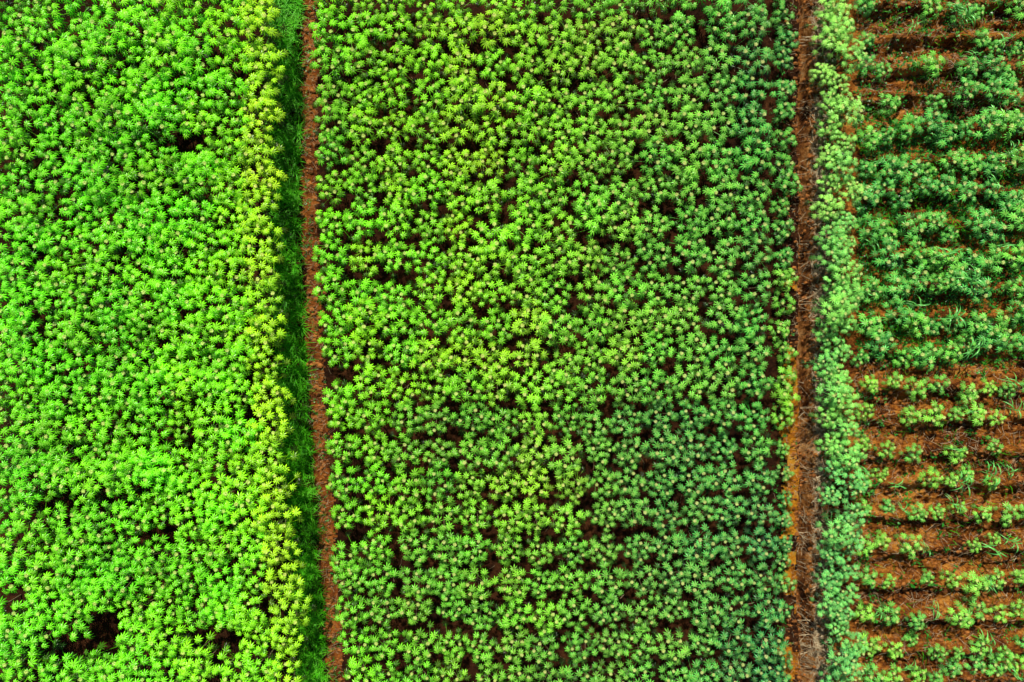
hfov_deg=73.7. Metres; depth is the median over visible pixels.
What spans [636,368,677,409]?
cassava plant
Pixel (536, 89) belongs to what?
cassava plant
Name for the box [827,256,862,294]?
hedge cassava plant
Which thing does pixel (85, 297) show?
tall cassava plant
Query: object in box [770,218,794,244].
border cassava plant
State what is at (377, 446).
cassava plant
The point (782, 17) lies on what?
border cassava plant
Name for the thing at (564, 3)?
cassava plant
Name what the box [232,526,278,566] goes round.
tall cassava plant
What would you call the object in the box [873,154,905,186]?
young cassava plant
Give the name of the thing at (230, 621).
tall cassava plant
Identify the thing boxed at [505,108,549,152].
cassava plant
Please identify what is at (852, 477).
hedge cassava plant
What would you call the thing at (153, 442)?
tall cassava plant
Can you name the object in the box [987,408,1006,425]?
young cassava plant
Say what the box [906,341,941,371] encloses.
young cassava plant
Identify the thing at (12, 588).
tall cassava plant
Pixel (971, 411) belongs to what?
maize plant
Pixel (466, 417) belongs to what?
cassava plant
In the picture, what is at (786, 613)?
border cassava plant
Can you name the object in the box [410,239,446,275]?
cassava plant
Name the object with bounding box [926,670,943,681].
young cassava plant
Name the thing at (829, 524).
hedge cassava plant
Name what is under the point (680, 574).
cassava plant
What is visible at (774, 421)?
border cassava plant
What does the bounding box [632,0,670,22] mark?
cassava plant
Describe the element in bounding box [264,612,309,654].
tall cassava plant
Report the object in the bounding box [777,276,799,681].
dirt path
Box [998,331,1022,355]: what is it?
young cassava plant
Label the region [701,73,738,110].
cassava plant
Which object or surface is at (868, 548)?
young cassava plant
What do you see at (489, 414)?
cassava plant
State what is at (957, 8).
maize plant
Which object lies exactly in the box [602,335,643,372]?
cassava plant
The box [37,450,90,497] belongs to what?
tall cassava plant
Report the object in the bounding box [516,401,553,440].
cassava plant
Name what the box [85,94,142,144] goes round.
tall cassava plant
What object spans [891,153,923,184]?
young cassava plant
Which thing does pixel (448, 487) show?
cassava plant
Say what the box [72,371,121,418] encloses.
tall cassava plant
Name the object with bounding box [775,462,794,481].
border cassava plant
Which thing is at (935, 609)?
maize plant
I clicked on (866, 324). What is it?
young cassava plant
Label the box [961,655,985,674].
young cassava plant
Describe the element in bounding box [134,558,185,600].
tall cassava plant
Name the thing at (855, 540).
hedge cassava plant
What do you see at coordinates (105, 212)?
tall cassava plant
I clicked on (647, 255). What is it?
cassava plant
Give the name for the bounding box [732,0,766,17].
cassava plant
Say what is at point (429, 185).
cassava plant
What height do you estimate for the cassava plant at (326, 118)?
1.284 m
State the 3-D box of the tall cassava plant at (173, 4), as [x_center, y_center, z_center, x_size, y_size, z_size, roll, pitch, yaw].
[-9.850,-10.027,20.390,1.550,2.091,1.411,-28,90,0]
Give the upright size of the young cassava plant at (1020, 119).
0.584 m
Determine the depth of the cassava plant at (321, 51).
20.40 m
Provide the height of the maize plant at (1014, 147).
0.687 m
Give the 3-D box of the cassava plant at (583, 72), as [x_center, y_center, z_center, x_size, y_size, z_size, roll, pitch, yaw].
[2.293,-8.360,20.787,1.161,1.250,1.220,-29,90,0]
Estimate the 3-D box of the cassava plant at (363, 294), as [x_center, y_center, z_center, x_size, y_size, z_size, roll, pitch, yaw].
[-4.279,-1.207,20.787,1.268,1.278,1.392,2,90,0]
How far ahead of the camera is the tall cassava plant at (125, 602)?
19.97 m
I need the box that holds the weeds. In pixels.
[298,0,1023,681]
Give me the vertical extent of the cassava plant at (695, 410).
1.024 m
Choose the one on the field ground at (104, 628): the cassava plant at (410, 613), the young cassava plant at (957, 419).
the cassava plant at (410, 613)
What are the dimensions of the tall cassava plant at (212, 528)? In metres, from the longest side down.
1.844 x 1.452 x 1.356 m
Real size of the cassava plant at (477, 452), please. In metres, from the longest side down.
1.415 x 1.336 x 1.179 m
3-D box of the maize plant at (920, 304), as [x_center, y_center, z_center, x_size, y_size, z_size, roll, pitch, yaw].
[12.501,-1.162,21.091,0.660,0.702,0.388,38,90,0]
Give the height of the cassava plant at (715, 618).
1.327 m
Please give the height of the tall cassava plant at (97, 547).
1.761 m
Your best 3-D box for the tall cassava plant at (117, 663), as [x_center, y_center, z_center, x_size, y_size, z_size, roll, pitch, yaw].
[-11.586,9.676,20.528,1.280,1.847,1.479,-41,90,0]
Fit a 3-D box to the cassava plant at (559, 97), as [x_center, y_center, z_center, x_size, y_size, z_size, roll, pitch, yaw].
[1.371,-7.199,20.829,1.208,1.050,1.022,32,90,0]
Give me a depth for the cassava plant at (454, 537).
20.39 m
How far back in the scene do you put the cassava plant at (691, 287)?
20.57 m
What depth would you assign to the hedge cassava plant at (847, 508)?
20.13 m
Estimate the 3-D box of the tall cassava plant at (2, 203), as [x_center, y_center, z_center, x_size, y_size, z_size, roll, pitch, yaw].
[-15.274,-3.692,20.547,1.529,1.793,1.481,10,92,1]
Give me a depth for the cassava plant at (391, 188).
20.58 m
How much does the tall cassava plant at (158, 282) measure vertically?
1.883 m
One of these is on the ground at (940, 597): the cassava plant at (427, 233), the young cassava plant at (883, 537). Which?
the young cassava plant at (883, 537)
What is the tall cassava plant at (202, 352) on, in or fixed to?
on the field ground at (104, 628)
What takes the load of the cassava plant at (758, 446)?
on the field ground at (104, 628)
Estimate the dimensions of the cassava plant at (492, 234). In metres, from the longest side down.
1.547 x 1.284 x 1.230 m
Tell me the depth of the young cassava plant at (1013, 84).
20.65 m
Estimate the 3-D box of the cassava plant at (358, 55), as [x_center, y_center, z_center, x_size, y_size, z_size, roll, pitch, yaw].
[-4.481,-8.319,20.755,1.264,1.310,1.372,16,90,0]
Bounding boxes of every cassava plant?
[0,0,30,24]
[0,11,23,51]
[0,35,49,83]
[0,42,20,83]
[0,65,23,108]
[0,99,31,145]
[0,126,49,170]
[0,130,22,161]
[0,162,49,206]
[0,163,20,196]
[0,195,21,236]
[0,196,49,240]
[0,218,32,262]
[0,248,53,293]
[0,255,25,293]
[0,283,34,325]
[0,307,47,355]
[0,313,31,358]
[0,341,28,382]
[0,368,33,409]
[0,398,33,443]
[0,434,37,480]
[0,463,39,507]
[0,487,38,537]
[0,525,43,570]
[0,529,19,550]
[0,543,37,594]
[0,593,20,628]
[0,596,48,642]
[0,610,46,662]
[0,623,21,657]
[0,637,56,681]
[0,645,28,681]
[1,6,51,60]
[1,67,51,110]
[1,339,58,385]
[5,94,50,145]
[6,280,61,324]
[7,433,63,476]
[9,372,60,414]
[9,455,64,502]
[9,495,64,541]
[13,215,61,263]
[13,393,63,448]
[14,0,58,22]
[17,192,73,238]
[17,547,73,599]
[19,599,70,652]
[23,582,72,625]
[27,13,74,55]
[27,339,82,384]
[28,255,79,298]
[29,62,87,113]
[31,159,85,204]
[31,529,78,569]
[32,0,83,22]
[32,102,79,147]
[32,279,88,322]
[33,402,89,448]
[34,127,82,169]
[35,43,82,89]
[37,435,91,483]
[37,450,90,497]
[37,641,85,681]
[38,219,90,264]
[41,374,98,418]
[44,312,90,361]
[49,552,98,597]
[50,493,98,541]
[50,523,107,569]
[51,36,109,88]
[52,596,99,642]
[55,252,106,293]
[57,310,111,356]
[57,578,103,621]
[58,67,109,116]
[59,189,111,229]
[59,652,110,681]
[60,153,116,202]
[61,281,112,325]
[61,343,116,386]
[62,0,112,21]
[62,404,116,451]
[64,102,112,144]
[65,11,110,64]
[65,133,111,174]
[68,459,125,503]
[71,221,116,265]
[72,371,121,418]
[76,555,124,599]
[76,641,131,681]
[78,160,133,207]
[79,494,127,541]
[80,4,135,60]
[81,434,124,480]
[82,33,137,82]
[83,526,130,570]
[84,568,134,613]
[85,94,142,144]
[85,249,134,295]
[91,128,136,170]
[91,185,142,228]
[94,311,144,353]
[94,404,141,449]
[94,640,144,681]
[95,214,145,257]
[95,279,151,325]
[95,344,150,387]
[96,0,142,22]
[97,69,141,114]
[99,448,151,500]
[100,371,150,419]
[100,553,152,601]
[109,439,150,482]
[111,160,163,207]
[111,490,159,537]
[113,528,153,573]
[114,586,160,629]
[115,609,168,661]
[116,127,157,166]
[116,641,172,681]
[117,274,169,329]
[118,3,168,56]
[118,64,176,108]
[118,194,165,235]
[119,92,171,149]
[120,217,170,265]
[120,309,167,352]
[121,339,175,389]
[122,37,166,81]
[122,253,170,294]
[126,436,179,483]
[128,0,170,21]
[128,441,179,491]
[129,365,182,416]
[130,397,175,446]
[131,533,180,580]
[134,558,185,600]
[135,486,184,529]
[138,151,188,198]
[139,189,199,235]
[141,91,195,143]
[143,34,197,83]
[143,616,191,662]
[144,6,195,52]
[144,67,189,116]
[147,579,193,626]
[149,145,193,184]
[149,253,203,299]
[149,644,195,681]
[150,0,205,25]
[150,340,206,388]
[151,223,204,266]
[152,281,203,322]
[155,311,208,359]
[156,359,210,408]
[158,441,207,492]
[159,400,205,446]
[160,465,206,512]
[164,552,214,600]
[168,630,219,678]
[169,8,225,59]
[169,491,222,537]
[170,194,225,243]
[170,527,213,575]
[174,152,225,203]
[175,39,225,87]
[176,583,221,632]
[177,0,222,24]
[177,95,222,139]
[178,640,225,681]
[179,71,226,115]
[179,278,232,322]
[180,144,227,194]
[180,312,224,359]
[183,253,227,296]
[187,220,227,262]
[188,342,237,385]
[188,401,242,447]
[191,361,236,406]
[192,438,237,477]
[192,471,240,513]
[196,128,248,178]
[196,489,247,534]
[196,521,243,567]
[198,579,242,627]
[201,551,250,596]
[202,4,258,59]
[203,67,256,117]
[203,99,256,143]
[204,161,247,209]
[206,586,258,632]
[207,248,255,299]
[212,0,249,21]
[212,188,260,228]
[212,285,256,332]
[212,338,264,379]
[212,642,262,681]
[213,36,254,86]
[215,222,255,269]
[217,406,268,452]
[218,463,269,515]
[219,369,261,413]
[220,310,266,352]
[221,432,270,475]
[224,489,276,536]
[227,585,275,632]
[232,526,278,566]
[232,545,275,595]
[234,128,284,175]
[235,185,281,231]
[235,213,288,259]
[236,616,282,656]
[237,0,281,30]
[238,0,287,59]
[239,41,290,84]
[239,95,286,141]
[240,70,284,116]
[240,156,288,196]
[240,245,284,294]
[240,278,286,321]
[240,639,280,681]
[243,305,289,352]
[243,344,290,387]
[244,439,299,481]
[245,399,296,446]
[250,373,296,416]
[250,464,303,508]
[250,492,303,542]
[259,526,302,567]
[261,556,306,604]
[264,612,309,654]
[264,644,306,681]
[268,582,316,630]
[308,8,355,49]
[309,44,354,85]
[312,75,357,121]
[312,233,353,273]
[312,262,357,307]
[313,0,354,21]
[313,102,357,143]
[314,130,350,173]
[314,170,349,208]
[315,207,354,242]
[317,304,359,342]
[317,326,362,370]
[321,378,364,415]
[325,392,364,431]
[325,432,362,467]
[325,461,368,501]
[328,530,366,577]
[330,493,366,529]
[332,557,368,594]
[334,592,374,629]
[337,615,374,656]
[342,199,389,242]
[343,143,378,179]
[343,644,380,681]
[344,10,381,55]
[344,39,387,87]
[344,294,388,341]
[345,76,381,115]
[345,238,385,279]
[346,106,384,155]
[347,0,386,19]
[347,168,381,208]
[348,278,390,323]
[348,328,386,368]
[353,364,396,404]
[354,397,397,436]
[357,460,394,495]
[359,524,394,563]
[360,428,397,465]
[362,488,397,532]
[362,556,397,594]
[363,587,403,626]
[369,622,408,660]
[371,8,422,49]
[371,651,407,681]
[373,71,417,112]
[374,300,418,343]
[375,44,418,87]
[375,140,414,182]
[377,108,417,148]
[377,238,417,279]
[378,173,418,210]
[378,199,418,242]
[378,278,415,317]
[380,0,414,23]
[382,338,420,371]
[385,370,426,406]
[385,430,426,468]
[386,463,430,505]
[390,398,428,435]
[392,496,431,533]
[394,584,433,625]
[397,516,436,567]
[397,554,436,598]
[401,619,442,665]
[403,169,454,211]
[403,651,441,681]
[406,110,443,150]
[409,12,448,47]
[409,299,449,337]
[409,335,453,379]
[410,0,453,22]
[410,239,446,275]
[411,144,446,179]
[411,209,446,248]
[412,42,450,84]
[412,77,450,116]
[412,270,454,308]
[416,398,456,436]
[418,438,455,468]
[418,458,462,501]
[419,364,455,404]
[421,495,465,537]
[426,522,464,568]
[428,554,465,596]
[433,105,479,153]
[433,651,470,681]
[435,586,467,621]
[436,619,467,661]
[438,148,479,186]
[439,8,482,55]
[439,175,483,220]
[439,208,474,247]
[439,333,484,373]
[440,44,478,91]
[440,301,485,344]
[441,75,488,118]
[442,0,477,22]
[442,239,481,278]
[443,364,488,409]
[446,270,484,310]
[449,468,485,502]
[450,401,497,437]
[450,429,494,473]
[455,560,500,605]
[457,491,492,532]
[457,525,492,565]
[461,590,500,630]
[464,625,496,663]
[466,240,512,281]
[468,9,513,58]
[469,80,514,122]
[470,177,513,218]
[470,218,518,258]
[472,141,507,180]
[473,111,517,149]
[473,273,511,313]
[473,339,516,377]
[475,306,517,345]
[476,46,512,86]
[476,660,506,681]
[477,0,513,19]
[477,362,519,407]
[480,461,520,500]
[481,402,519,438]
[481,431,520,471]
[488,527,525,564]
[490,493,529,536]
[490,556,527,601]
[493,595,530,629]
[494,623,531,662]
[498,649,536,681]
[500,202,545,247]
[502,0,544,29]
[502,270,545,311]
[504,173,550,215]
[505,48,544,90]
[505,82,551,123]
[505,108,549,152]
[505,147,541,187]
[505,240,548,282]
[508,17,546,62]
[509,298,553,336]
[510,336,551,374]
[510,366,547,410]
[511,461,554,502]
[513,495,554,535]
[514,429,550,472]
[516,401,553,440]
[519,533,559,566]
[521,563,556,598]
[522,622,559,664]
[524,599,567,636]
[528,654,566,681]
[531,172,575,216]
[533,144,576,184]
[534,303,580,349]
[535,206,581,251]
[536,0,577,21]
[537,14,583,58]
[537,274,572,314]
[538,234,578,277]
[539,85,577,121]
[540,111,576,159]
[541,46,579,87]
[541,367,578,407]
[542,348,582,385]
[543,433,585,478]
[548,501,587,536]
[549,401,583,438]
[550,554,591,598]
[553,595,593,631]
[554,466,588,504]
[554,530,590,565]
[556,658,599,681]
[561,626,597,664]
[565,18,604,53]
[565,110,607,150]
[566,238,604,279]
[567,43,604,84]
[567,143,605,184]
[568,367,612,410]
[571,0,613,26]
[571,80,609,124]
[571,174,611,215]
[572,194,610,240]
[572,306,615,347]
[573,271,615,316]
[573,335,606,373]
[576,409,614,446]
[582,557,628,599]
[583,532,619,567]
[584,428,615,469]
[584,463,618,501]
[584,499,624,532]
[588,591,625,628]
[593,657,631,681]
[594,618,625,659]
[597,42,640,85]
[597,113,642,155]
[597,175,640,220]
[598,141,638,178]
[599,200,640,242]
[599,243,638,278]
[599,299,646,344]
[600,265,646,309]
[601,78,638,120]
[602,11,641,58]
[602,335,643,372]
[604,0,640,19]
[606,362,647,408]
[606,464,648,496]
[607,401,644,436]
[609,432,648,469]
[614,482,654,528]
[616,532,656,564]
[618,622,655,660]
[619,595,658,631]
[620,556,659,597]
[620,654,657,681]
[626,104,675,151]
[627,78,672,112]
[629,135,679,174]
[629,303,674,340]
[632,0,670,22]
[632,205,670,241]
[632,237,671,274]
[634,48,671,90]
[635,18,670,56]
[635,172,670,205]
[635,270,673,311]
[635,330,673,368]
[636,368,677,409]
[641,397,679,434]
[641,425,680,469]
[644,492,684,531]
[645,461,677,500]
[647,526,683,560]
[650,627,691,665]
[653,557,690,594]
[654,585,688,622]
[658,167,700,210]
[658,650,693,681]
[662,10,696,53]
[662,230,710,274]
[664,41,701,84]
[664,103,708,145]
[665,272,704,309]
[667,74,707,122]
[667,205,705,241]
[667,299,702,337]
[667,459,709,499]
[668,141,708,187]
[668,330,714,369]
[669,0,700,23]
[671,428,707,467]
[672,361,708,406]
[675,395,710,434]
[679,523,722,561]
[680,488,715,525]
[680,653,719,681]
[682,556,721,600]
[682,592,725,631]
[686,620,718,657]
[690,102,738,146]
[691,199,735,238]
[693,39,734,87]
[694,0,732,30]
[697,7,743,54]
[698,139,741,185]
[698,397,740,431]
[699,236,739,281]
[700,333,736,373]
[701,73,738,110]
[701,270,737,308]
[701,295,743,333]
[701,362,740,404]
[702,170,741,210]
[703,459,743,494]
[704,429,738,461]
[705,494,744,526]
[708,521,745,561]
[711,589,749,627]
[712,613,756,658]
[714,550,746,591]
[714,650,753,681]
[723,134,773,175]
[726,202,770,241]
[727,39,774,80]
[727,69,769,113]
[727,304,768,342]
[727,333,770,372]
[728,6,771,53]
[730,105,773,152]
[730,172,771,213]
[731,230,773,271]
[731,428,772,466]
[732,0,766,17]
[732,265,771,310]
[733,360,774,399]
[734,396,770,432]
[738,459,775,497]
[740,492,777,529]
[743,524,778,563]
[745,557,778,593]
[745,587,784,627]
[745,620,788,660]
[748,647,785,681]
[765,152,794,180]
[767,319,790,342]
[768,5,794,32]
[768,80,796,104]
[768,247,794,270]
[769,197,789,218]
[769,386,800,412]
[770,46,793,69]
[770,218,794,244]
[770,290,795,316]
[770,406,795,430]
[771,127,797,153]
[771,168,803,196]
[771,268,798,292]
[771,365,797,392]
[772,0,785,7]
[772,99,796,122]
[772,440,789,458]
[772,490,792,508]
[772,508,793,527]
[772,551,791,571]
[772,649,792,670]
[773,30,799,54]
[773,339,798,365]
[773,601,792,621]
[773,674,791,681]
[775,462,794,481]
[776,572,797,592]
[777,535,792,552]
[799,351,837,378]
[803,2,842,32]
[804,193,844,224]
[808,25,850,64]
[808,62,836,91]
[808,240,851,272]
[808,401,842,428]
[809,561,839,591]
[810,291,852,329]
[810,373,853,407]
[810,587,843,618]
[811,143,840,174]
[811,318,841,351]
[812,0,852,25]
[812,220,847,249]
[812,508,852,546]
[813,116,843,148]
[813,429,843,457]
[814,90,844,118]
[814,482,841,506]
[814,664,844,681]
[815,532,844,565]
[816,172,841,198]
[817,73,850,99]
[817,362,852,388]
[818,9,855,53]
[818,281,864,314]
[819,456,846,478]
[819,637,857,676]
[821,150,857,187]
[821,273,849,300]
[821,338,852,363]
[821,386,859,417]
[821,609,848,639]
[822,649,863,681]
[823,91,864,130]
[823,439,867,472]
[824,597,854,625]
[825,132,857,152]
[825,550,859,581]
[827,210,856,235]
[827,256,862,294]
[828,235,856,257]
[828,312,856,338]
[828,414,859,442]
[829,577,859,605]
[830,38,867,74]
[832,495,868,531]
[832,524,864,554]
[833,177,864,206]
[833,625,868,657]
[835,467,869,499]
[848,182,879,216]
[849,534,873,557]
[850,349,869,367]
[851,213,889,247]
[851,308,884,339]
[852,0,875,18]
[852,498,872,516]
[852,600,874,622]
[853,275,883,303]
[853,434,871,452]
[854,55,875,75]
[854,402,874,420]
[855,467,872,487]
[856,125,882,155]
[856,159,876,179]
[856,566,877,588]
[857,661,883,681]
[858,32,875,47]
[859,374,878,393]
[859,630,881,656]
[863,330,896,360]
[869,226,897,247]
[869,236,903,268]
[870,467,888,482]
[872,62,892,82]
[872,529,890,550]
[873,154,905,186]
[873,440,895,459]
[874,91,901,117]
[875,177,895,197]
[877,600,899,625]
[878,498,895,512]
[879,127,895,145]
[879,270,911,301]
[879,573,895,589]
[880,371,903,389]
[880,663,902,681]
[881,298,917,330]
[882,641,902,659]
[887,187,912,209]
[888,347,913,369]
[891,113,921,143]
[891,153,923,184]
[893,533,921,559]
[895,212,924,241]
[898,443,922,463]
[899,262,933,293]
[899,404,922,426]
[901,629,917,646]
[902,311,929,337]
[902,376,927,402]
[903,236,927,264]
[904,610,926,630]
[905,501,928,522]
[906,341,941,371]
[907,664,926,681]
[912,50,945,77]
[912,176,935,198]
[915,107,947,135]
[917,465,942,488]
[918,211,946,234]
[918,316,943,335]
[919,0,942,24]
[919,161,937,178]
[919,246,946,270]
[919,400,945,426]
[919,568,934,585]
[924,94,946,111]
[924,123,957,148]
[925,373,950,394]
[926,643,948,662]
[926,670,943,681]
[928,249,964,277]
[928,273,949,295]
[928,503,945,520]
[932,173,955,200]
[935,340,962,363]
[936,148,965,177]
[938,657,962,678]
[939,225,958,243]
[939,472,958,487]
[939,568,962,589]
[940,268,966,292]
[942,314,963,334]
[942,444,967,463]
[944,0,973,29]
[944,599,974,628]
[946,502,966,514]
[947,407,964,422]
[948,176,978,203]
[948,646,964,661]
[950,77,979,107]
[952,248,987,276]
[954,56,978,80]
[955,465,974,482]
[956,120,974,141]
[956,152,983,177]
[956,380,978,404]
[957,272,991,305]
[957,332,975,350]
[958,206,991,235]
[960,104,1003,140]
[960,309,987,334]
[961,401,986,426]
[961,569,989,596]
[961,595,987,621]
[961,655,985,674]
[963,538,981,552]
[967,633,990,656]
[969,3,984,20]
[969,243,1004,273]
[970,503,992,523]
[971,29,991,52]
[972,325,1007,352]
[973,216,1006,245]
[974,177,1000,200]
[974,309,1011,341]
[978,53,1004,79]
[978,75,1002,102]
[978,150,1004,175]
[980,378,997,396]
[982,435,1003,455]
[982,653,1007,676]
[983,475,998,490]
[984,532,1000,544]
[984,566,1006,588]
[984,605,1007,622]
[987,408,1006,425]
[988,39,1005,56]
[988,144,1023,173]
[990,108,1023,140]
[992,77,1023,106]
[992,502,1019,527]
[993,188,1018,215]
[993,644,1014,663]
[997,65,1015,80]
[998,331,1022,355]
[998,382,1015,398]
[999,202,1023,231]
[1000,275,1023,298]
[1002,241,1023,271]
[1003,598,1023,617]
[1004,0,1023,20]
[1004,190,1023,218]
[1005,299,1023,329]
[1005,653,1023,674]
[1006,41,1023,60]
[1007,113,1023,137]
[1010,568,1023,582]
[1012,634,1023,647]
[1016,239,1023,259]
[1016,504,1023,518]
[1018,332,1023,350]
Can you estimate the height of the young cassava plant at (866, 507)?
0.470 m
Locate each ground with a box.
[0,0,798,681]
[796,0,1023,681]
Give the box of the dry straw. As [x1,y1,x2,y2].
[295,0,1023,681]
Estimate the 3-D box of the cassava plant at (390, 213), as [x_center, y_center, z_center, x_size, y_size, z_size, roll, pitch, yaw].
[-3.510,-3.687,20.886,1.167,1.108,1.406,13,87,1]
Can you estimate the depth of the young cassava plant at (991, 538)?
21.10 m
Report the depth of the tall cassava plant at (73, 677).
19.70 m
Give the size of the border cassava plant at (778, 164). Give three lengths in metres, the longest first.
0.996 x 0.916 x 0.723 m
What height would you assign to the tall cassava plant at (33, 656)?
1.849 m
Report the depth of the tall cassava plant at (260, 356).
19.94 m
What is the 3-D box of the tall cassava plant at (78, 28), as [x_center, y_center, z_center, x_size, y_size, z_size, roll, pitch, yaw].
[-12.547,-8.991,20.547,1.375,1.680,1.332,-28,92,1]
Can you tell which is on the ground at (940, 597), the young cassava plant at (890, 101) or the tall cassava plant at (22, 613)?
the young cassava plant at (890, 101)
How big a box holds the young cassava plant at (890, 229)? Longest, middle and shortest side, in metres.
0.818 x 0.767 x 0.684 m
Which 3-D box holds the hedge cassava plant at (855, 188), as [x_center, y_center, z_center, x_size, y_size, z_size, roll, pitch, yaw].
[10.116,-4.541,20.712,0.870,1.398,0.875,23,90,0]
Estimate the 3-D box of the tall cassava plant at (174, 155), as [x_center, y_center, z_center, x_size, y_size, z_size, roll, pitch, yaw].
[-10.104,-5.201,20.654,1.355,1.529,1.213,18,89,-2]
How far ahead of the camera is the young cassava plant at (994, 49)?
21.12 m
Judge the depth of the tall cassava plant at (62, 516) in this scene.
19.92 m
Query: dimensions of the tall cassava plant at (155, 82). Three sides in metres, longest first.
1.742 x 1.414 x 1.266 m
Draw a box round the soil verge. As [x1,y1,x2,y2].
[300,0,344,681]
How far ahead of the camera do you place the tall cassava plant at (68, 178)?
19.85 m
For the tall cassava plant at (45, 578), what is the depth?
19.84 m
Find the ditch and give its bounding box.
[795,0,835,681]
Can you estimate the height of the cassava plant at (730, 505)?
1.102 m
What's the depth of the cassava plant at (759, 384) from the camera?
20.49 m
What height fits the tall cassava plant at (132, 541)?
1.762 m
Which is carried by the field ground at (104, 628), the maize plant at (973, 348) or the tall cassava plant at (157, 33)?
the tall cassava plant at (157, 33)
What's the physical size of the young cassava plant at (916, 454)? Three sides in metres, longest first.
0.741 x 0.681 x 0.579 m
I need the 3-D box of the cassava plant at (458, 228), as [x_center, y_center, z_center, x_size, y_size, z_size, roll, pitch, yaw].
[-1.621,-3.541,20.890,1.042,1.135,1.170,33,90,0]
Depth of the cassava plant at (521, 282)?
20.54 m
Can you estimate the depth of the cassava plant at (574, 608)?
20.47 m
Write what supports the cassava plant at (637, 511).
on the field ground at (104, 628)
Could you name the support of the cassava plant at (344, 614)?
on the field ground at (104, 628)
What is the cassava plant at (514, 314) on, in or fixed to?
on the field ground at (104, 628)
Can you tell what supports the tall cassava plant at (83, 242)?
on the field ground at (104, 628)
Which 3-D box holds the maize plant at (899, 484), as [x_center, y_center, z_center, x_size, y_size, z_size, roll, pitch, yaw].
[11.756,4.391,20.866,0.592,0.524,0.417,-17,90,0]
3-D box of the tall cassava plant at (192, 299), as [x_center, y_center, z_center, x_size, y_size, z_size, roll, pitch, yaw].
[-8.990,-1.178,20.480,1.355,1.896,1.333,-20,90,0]
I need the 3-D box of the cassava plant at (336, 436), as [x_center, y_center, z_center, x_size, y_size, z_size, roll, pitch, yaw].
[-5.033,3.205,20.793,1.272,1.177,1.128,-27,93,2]
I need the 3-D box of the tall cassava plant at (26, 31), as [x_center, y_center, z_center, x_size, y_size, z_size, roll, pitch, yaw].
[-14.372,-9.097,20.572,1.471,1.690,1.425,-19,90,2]
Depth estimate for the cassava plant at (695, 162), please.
20.35 m
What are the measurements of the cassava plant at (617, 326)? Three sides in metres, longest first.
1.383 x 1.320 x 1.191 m
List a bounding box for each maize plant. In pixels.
[865,238,878,248]
[872,153,889,164]
[887,480,906,490]
[904,659,915,671]
[907,14,919,34]
[909,295,929,306]
[924,130,945,143]
[927,599,942,620]
[932,246,961,257]
[939,306,965,328]
[943,447,967,459]
[945,494,967,513]
[946,3,966,18]
[951,471,971,496]
[957,263,984,288]
[957,404,979,413]
[959,3,976,28]
[960,336,985,358]
[966,50,982,62]
[970,629,995,654]
[974,543,1006,558]
[981,461,1000,489]
[983,70,1008,89]
[984,575,997,594]
[986,174,1003,195]
[991,32,1015,56]
[995,236,1015,251]
[997,663,1023,680]
[1000,371,1023,390]
[1000,534,1021,552]
[1003,396,1023,418]
[1005,464,1017,479]
[1007,139,1019,154]
[1012,190,1023,208]
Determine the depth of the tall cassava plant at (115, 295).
19.72 m
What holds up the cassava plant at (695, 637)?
on the field ground at (104, 628)
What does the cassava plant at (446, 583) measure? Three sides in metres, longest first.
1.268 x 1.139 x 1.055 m
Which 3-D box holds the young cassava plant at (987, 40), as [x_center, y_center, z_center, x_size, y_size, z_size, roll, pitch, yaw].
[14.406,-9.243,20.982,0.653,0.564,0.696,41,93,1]
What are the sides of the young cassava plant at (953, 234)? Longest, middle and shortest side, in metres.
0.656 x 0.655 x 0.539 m
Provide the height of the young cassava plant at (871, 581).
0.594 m
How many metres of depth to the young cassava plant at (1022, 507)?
20.97 m
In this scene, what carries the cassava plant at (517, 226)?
on the field ground at (104, 628)
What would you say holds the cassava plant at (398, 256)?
on the field ground at (104, 628)
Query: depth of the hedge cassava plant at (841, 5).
20.27 m
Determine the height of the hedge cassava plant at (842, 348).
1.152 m
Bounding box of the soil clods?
[296,0,1023,681]
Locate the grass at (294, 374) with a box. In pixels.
[256,0,1023,681]
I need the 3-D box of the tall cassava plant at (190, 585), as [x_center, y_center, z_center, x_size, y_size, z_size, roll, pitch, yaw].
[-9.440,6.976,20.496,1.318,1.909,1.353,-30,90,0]
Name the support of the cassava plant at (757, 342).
on the field ground at (104, 628)
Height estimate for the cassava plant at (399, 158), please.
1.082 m
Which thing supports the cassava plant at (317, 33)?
on the field ground at (104, 628)
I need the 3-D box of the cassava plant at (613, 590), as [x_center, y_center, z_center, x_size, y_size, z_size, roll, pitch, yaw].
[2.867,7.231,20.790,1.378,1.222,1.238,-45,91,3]
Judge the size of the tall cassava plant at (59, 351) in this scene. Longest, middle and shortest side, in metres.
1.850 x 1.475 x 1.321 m
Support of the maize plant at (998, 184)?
on the ground at (940, 597)
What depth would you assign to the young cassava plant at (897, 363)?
20.99 m
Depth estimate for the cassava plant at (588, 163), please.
20.44 m
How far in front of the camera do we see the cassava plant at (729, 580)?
20.50 m
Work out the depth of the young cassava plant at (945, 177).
20.92 m
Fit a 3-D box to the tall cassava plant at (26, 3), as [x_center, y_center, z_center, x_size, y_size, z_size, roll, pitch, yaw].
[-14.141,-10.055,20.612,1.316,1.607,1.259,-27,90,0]
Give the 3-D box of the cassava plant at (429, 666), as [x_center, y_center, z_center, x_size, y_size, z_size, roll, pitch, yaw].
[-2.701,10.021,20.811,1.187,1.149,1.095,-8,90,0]
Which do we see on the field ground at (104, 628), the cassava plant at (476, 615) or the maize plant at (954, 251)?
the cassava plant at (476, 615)
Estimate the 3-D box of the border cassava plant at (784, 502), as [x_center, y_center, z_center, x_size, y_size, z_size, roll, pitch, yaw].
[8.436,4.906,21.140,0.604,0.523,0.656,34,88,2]
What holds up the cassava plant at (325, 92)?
on the field ground at (104, 628)

